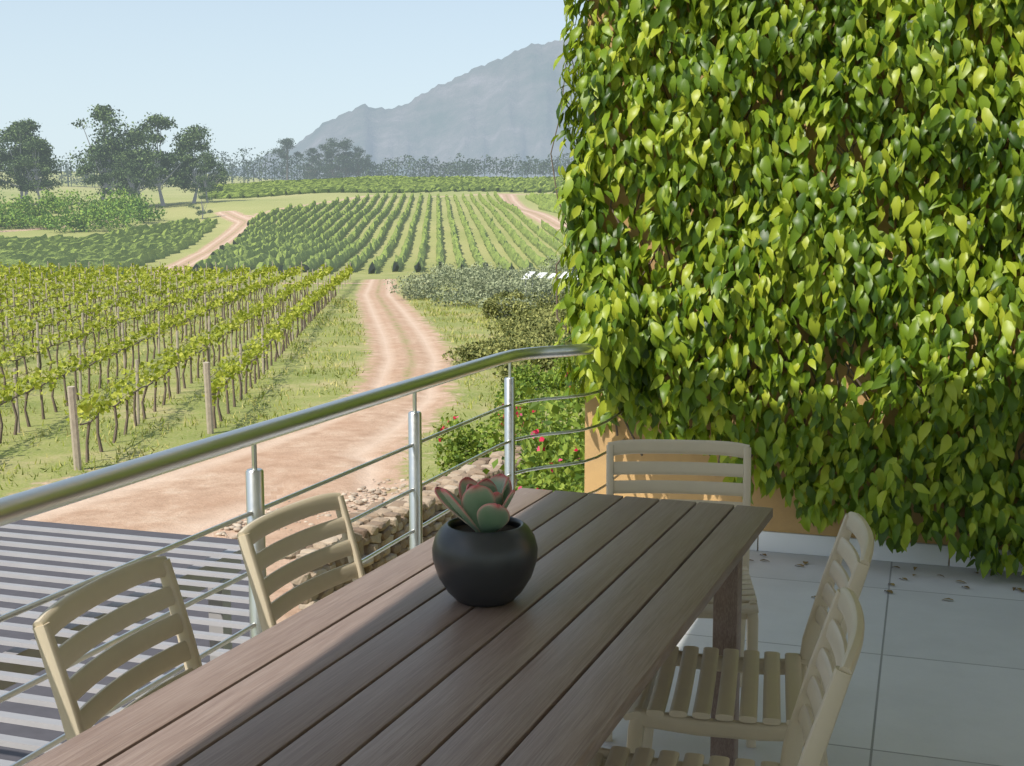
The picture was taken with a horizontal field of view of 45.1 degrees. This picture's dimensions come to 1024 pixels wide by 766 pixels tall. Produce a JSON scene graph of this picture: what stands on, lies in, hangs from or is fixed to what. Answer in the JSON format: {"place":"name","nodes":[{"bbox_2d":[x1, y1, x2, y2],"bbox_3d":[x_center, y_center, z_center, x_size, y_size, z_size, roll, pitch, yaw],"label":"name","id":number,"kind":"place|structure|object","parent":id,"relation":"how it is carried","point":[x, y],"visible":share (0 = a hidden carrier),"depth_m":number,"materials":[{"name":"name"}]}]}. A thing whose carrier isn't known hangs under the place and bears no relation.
{"place":"outdoors","nodes":[
{"label":"outdoors","id":0,"kind":"place"},
{"bbox_2d":[0,171,584,623],"bbox_3d":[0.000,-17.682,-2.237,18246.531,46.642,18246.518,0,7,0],"label":"ground","id":1,"kind":"structure","parent":0,"point":[404,339],"depth_m":34.95,"materials":[{"name":"brown soil"}]},
{"bbox_2d":[0,129,17,189],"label":"eucalyptus tree","id":2,"kind":"object","parent":1,"relation":"on","point":[7,183],"visible":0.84,"depth_m":348.01,"materials":[{"name":"green plant"}]},
{"bbox_2d":[0,122,58,202],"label":"eucalyptus tree","id":3,"kind":"object","parent":1,"relation":"on","point":[11,136],"visible":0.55,"depth_m":349.42,"materials":[{"name":"green plant"}]},
{"bbox_2d":[1,118,64,202],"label":"eucalyptus tree","id":4,"kind":"object","parent":1,"relation":"on","point":[31,125],"visible":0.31,"depth_m":364.76,"materials":[{"name":"green plant"}]},
{"bbox_2d":[4,137,66,201],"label":"eucalyptus tree","id":5,"kind":"object","parent":1,"relation":"on","point":[43,168],"visible":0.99,"depth_m":344.93,"materials":[{"name":"green plant"}]},
{"bbox_2d":[0,186,166,232],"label":"distant bush mass","id":6,"kind":"object","parent":1,"relation":"on","point":[121,209],"visible":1,"depth_m":277.58,"materials":[{"name":"green plant"}]},
{"bbox_2d":[59,104,145,205],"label":"eucalyptus tree","id":7,"kind":"object","parent":1,"relation":"on","point":[103,113],"visible":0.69,"depth_m":340.82,"materials":[{"name":"green plant"}]},
{"bbox_2d":[75,143,141,197],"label":"eucalyptus tree","id":8,"kind":"object","parent":1,"relation":"on","point":[105,164],"visible":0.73,"depth_m":338.80,"materials":[{"name":"green plant"}]},
{"bbox_2d":[0,217,217,276],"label":"vineyard valley rows","id":9,"kind":"object","parent":1,"relation":"on","point":[141,245],"visible":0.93,"depth_m":208.74,"materials":[{"name":"green plant"}]},
{"bbox_2d":[0,520,249,765],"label":"louvred pergola","id":10,"kind":"object","parent":1,"relation":"on","point":[39,560],"visible":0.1,"depth_m":7.63,"materials":[{"name":"paint"}]},
{"bbox_2d":[99,150,162,197],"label":"eucalyptus tree","id":11,"kind":"object","parent":1,"relation":"on","point":[129,167],"visible":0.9,"depth_m":335.21,"materials":[{"name":"green plant"}]},
{"bbox_2d":[113,127,170,197],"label":"eucalyptus tree","id":12,"kind":"object","parent":1,"relation":"on","point":[137,134],"visible":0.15,"depth_m":354.02,"materials":[{"name":"green plant"}]},
{"bbox_2d":[107,112,203,205],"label":"eucalyptus tree","id":13,"kind":"object","parent":1,"relation":"on","point":[159,173],"visible":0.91,"depth_m":341.67,"materials":[{"name":"green plant"}]},
{"bbox_2d":[0,260,353,470],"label":"vineyard row block","id":14,"kind":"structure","parent":1,"relation":"on","point":[210,388],"depth_m":47.79,"materials":[{"name":"green plant"}]},
{"bbox_2d":[169,123,229,202],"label":"eucalyptus tree","id":15,"kind":"object","parent":1,"relation":"on","point":[196,134],"visible":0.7,"depth_m":351.52,"materials":[{"name":"green plant"}]},
{"bbox_2d":[186,190,214,218],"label":"tree","id":16,"kind":"object","parent":1,"relation":"on","point":[202,196],"visible":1,"depth_m":301.97,"materials":[{"name":"green plant"}]},
{"bbox_2d":[176,151,230,202],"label":"eucalyptus tree","id":17,"kind":"object","parent":1,"relation":"on","point":[207,186],"visible":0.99,"depth_m":345.70,"materials":[{"name":"green plant"}]},
{"bbox_2d":[267,138,300,179],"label":"umbrella pine tree","id":18,"kind":"object","parent":1,"relation":"on","point":[282,153],"visible":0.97,"depth_m":589.05,"materials":[{"name":"green plant"}]},
{"bbox_2d":[0,296,583,489],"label":"grass","id":19,"kind":"structure","parent":1,"relation":"on","point":[437,314],"depth_m":40.39,"materials":[{"name":"green plant"}]},
{"bbox_2d":[215,479,406,538],"bbox_3d":[-2.894,2.013,20.783,1.747,0.078,5.421,5,9,36],"label":"rock border","id":20,"kind":"object","parent":1,"relation":"on","point":[237,526],"visible":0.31,"depth_m":20.88,"materials":[{"name":"beige stone"}]},
{"bbox_2d":[295,148,326,178],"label":"pine tree","id":21,"kind":"object","parent":1,"relation":"on","point":[311,174],"visible":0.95,"depth_m":587.59,"materials":[{"name":"green plant"}]},
{"bbox_2d":[52,148,573,187],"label":"distant tree belt","id":22,"kind":"object","parent":1,"relation":"on","point":[446,171],"visible":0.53,"depth_m":613.03,"materials":[{"name":"green plant"}]},
{"bbox_2d":[311,138,344,177],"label":"pine tree","id":23,"kind":"object","parent":1,"relation":"on","point":[326,150],"visible":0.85,"depth_m":586.42,"materials":[{"name":"plant"}]},
{"bbox_2d":[315,146,353,178],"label":"pine tree","id":24,"kind":"object","parent":1,"relation":"on","point":[326,158],"visible":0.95,"depth_m":584.26,"materials":[{"name":"green plant"}]},
{"bbox_2d":[334,137,365,176],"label":"pine tree","id":25,"kind":"object","parent":1,"relation":"on","point":[344,145],"visible":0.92,"depth_m":587.11,"materials":[{"name":"plant"}]},
{"bbox_2d":[347,146,373,176],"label":"pine tree","id":26,"kind":"object","parent":1,"relation":"on","point":[358,170],"visible":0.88,"depth_m":591.55,"materials":[{"name":"green plant"}]},
{"bbox_2d":[200,175,564,198],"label":"vineyard ridge rows","id":27,"kind":"object","parent":1,"relation":"on","point":[393,184],"visible":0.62,"depth_m":447.03,"materials":[{"name":"green plant"}]},
{"bbox_2d":[192,190,578,273],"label":"vineyard hill rows","id":28,"kind":"object","parent":1,"relation":"on","point":[288,243],"visible":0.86,"depth_m":204.24,"materials":[{"name":"green plant"}]},
{"bbox_2d":[281,445,547,610],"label":"gabion wall","id":29,"kind":"structure","parent":1,"relation":"on","point":[376,530],"depth_m":14.35,"materials":[{"name":"stone"}]},
{"bbox_2d":[384,255,578,317],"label":"silver shrub mass","id":30,"kind":"object","parent":1,"relation":"on","point":[481,280],"visible":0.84,"depth_m":78.84,"materials":[{"name":"leaf"},{"name":"twig"}]},
{"bbox_2d":[432,340,584,492],"bbox_3d":[0.812,0.998,15.215,3.270,4.454,11.805,-1,7,-5],"label":"garden bush","id":31,"kind":"object","parent":1,"relation":"on","point":[570,478],"visible":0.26,"depth_m":12.87,"materials":[{"name":"green plant"}]},
{"bbox_2d":[438,372,579,489],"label":"bush flowers","id":32,"kind":"object","parent":31,"relation":"attached to","point":[536,431],"visible":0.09,"depth_m":11.15,"materials":[{"name":"red plant"}]},
{"bbox_2d":[441,288,579,382],"bbox_3d":[1.635,-2.824,54.010,7.691,1.833,37.516,0,7,3],"label":"olive shrub mass","id":33,"kind":"object","parent":1,"relation":"on","point":[523,327],"visible":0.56,"depth_m":45.57,"materials":[{"name":"green plant"}]},
{"bbox_2d":[485,344,584,462],"bbox_3d":[1.582,0.114,32.791,4.415,1.122,19.738,0,7,0],"label":"green shrub mass","id":34,"kind":"object","parent":1,"relation":"on","point":[520,376],"visible":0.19,"depth_m":34.37,"materials":[{"name":"green plant"}]},
{"bbox_2d":[521,272,577,301],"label":"garden shelter","id":35,"kind":"object","parent":1,"relation":"on","point":[550,276],"visible":0.19,"depth_m":73.92,"materials":[{"name":"white paint"}]},
{"bbox_2d":[525,192,585,217],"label":"vineyard slope rows","id":36,"kind":"object","parent":1,"relation":"on","point":[545,201],"visible":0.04,"depth_m":334.47,"materials":[{"name":"green plant"}]},
{"bbox_2d":[0,0,584,173],"label":"sky","id":37,"kind":"structure","parent":0,"point":[258,74],"materials":[{"name":"blue"}]},
{"bbox_2d":[208,38,586,179],"bbox_3d":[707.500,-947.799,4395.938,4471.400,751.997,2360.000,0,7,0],"label":"mountain","id":38,"kind":"structure","parent":0,"point":[505,107],"depth_m":4542.28,"materials":[{"name":"grey stone"}]},
{"bbox_2d":[601,550,1023,765],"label":"terrace","id":39,"kind":"structure","parent":0,"point":[936,679],"depth_m":4.56,"materials":[{"name":"grey tile"}]},
{"bbox_2d":[32,556,201,740],"bbox_3d":[-0.597,0.852,2.584,0.593,0.868,0.498,2,7,12],"label":"slatted chair","id":40,"kind":"object","parent":39,"relation":"on","point":[51,621],"visible":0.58,"depth_m":2.59,"materials":[{"name":"beige plastic"}]},
{"bbox_2d":[237,493,364,631],"bbox_3d":[-0.337,0.771,3.227,0.593,0.868,0.498,3,8,21],"label":"slatted chair","id":41,"kind":"object","parent":39,"relation":"on","point":[249,535],"visible":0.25,"depth_m":3.27,"materials":[{"name":"beige plastic"}]},
{"bbox_2d":[0,343,626,765],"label":"steel railing","id":42,"kind":"object","parent":39,"relation":"on","point":[58,495],"visible":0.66,"depth_m":3.33,"materials":[{"name":"silver metal"}]},
{"bbox_2d":[23,488,772,765],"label":"slatted table","id":43,"kind":"object","parent":39,"relation":"on","point":[406,659],"visible":0.92,"depth_m":2.45,"materials":[{"name":"brown wood"}]},
{"bbox_2d":[432,473,537,606],"bbox_3d":[-0.062,0.358,2.822,0.243,0.283,0.243,0,7,0],"label":"potted succulent","id":44,"kind":"object","parent":43,"relation":"on","point":[484,550],"visible":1,"depth_m":2.75,"materials":[{"name":"black ceramic"}]},
{"bbox_2d":[605,439,758,747],"bbox_3d":[0.551,0.664,4.080,0.498,0.868,0.594,1,7,6],"label":"slatted chair","id":45,"kind":"object","parent":39,"relation":"on","point":[749,616],"visible":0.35,"depth_m":4.27,"materials":[{"name":"beige plastic"}]},
{"bbox_2d":[587,587,864,765],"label":"slatted chair","id":46,"kind":"object","parent":39,"relation":"on","point":[806,727],"visible":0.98,"depth_m":2.54,"materials":[{"name":"beige plastic"}]},
{"bbox_2d":[624,512,873,765],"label":"slatted chair","id":47,"kind":"object","parent":39,"relation":"on","point":[646,715],"visible":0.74,"depth_m":3.10,"materials":[{"name":"beige plastic"}]},
{"bbox_2d":[584,0,1023,565],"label":"wall","id":48,"kind":"structure","parent":39,"relation":"on","point":[784,519],"depth_m":6.04,"materials":[{"name":"paint"}]},
{"bbox_2d":[550,0,1023,578],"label":"ivy plant","id":49,"kind":"object","parent":48,"relation":"attached to","point":[636,360],"visible":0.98,"depth_m":5.70,"materials":[{"name":"green plant"}]},
{"bbox_2d":[750,531,1022,571],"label":"baseboard","id":50,"kind":"structure","parent":48,"relation":"attached to","point":[822,545],"depth_m":5.99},
{"bbox_2d":[749,554,1023,599],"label":"leaf litter","id":51,"kind":"object","parent":39,"relation":"on","point":[893,584],"visible":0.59,"depth_m":5.59,"materials":[{"name":"brown plant"}]}
]}

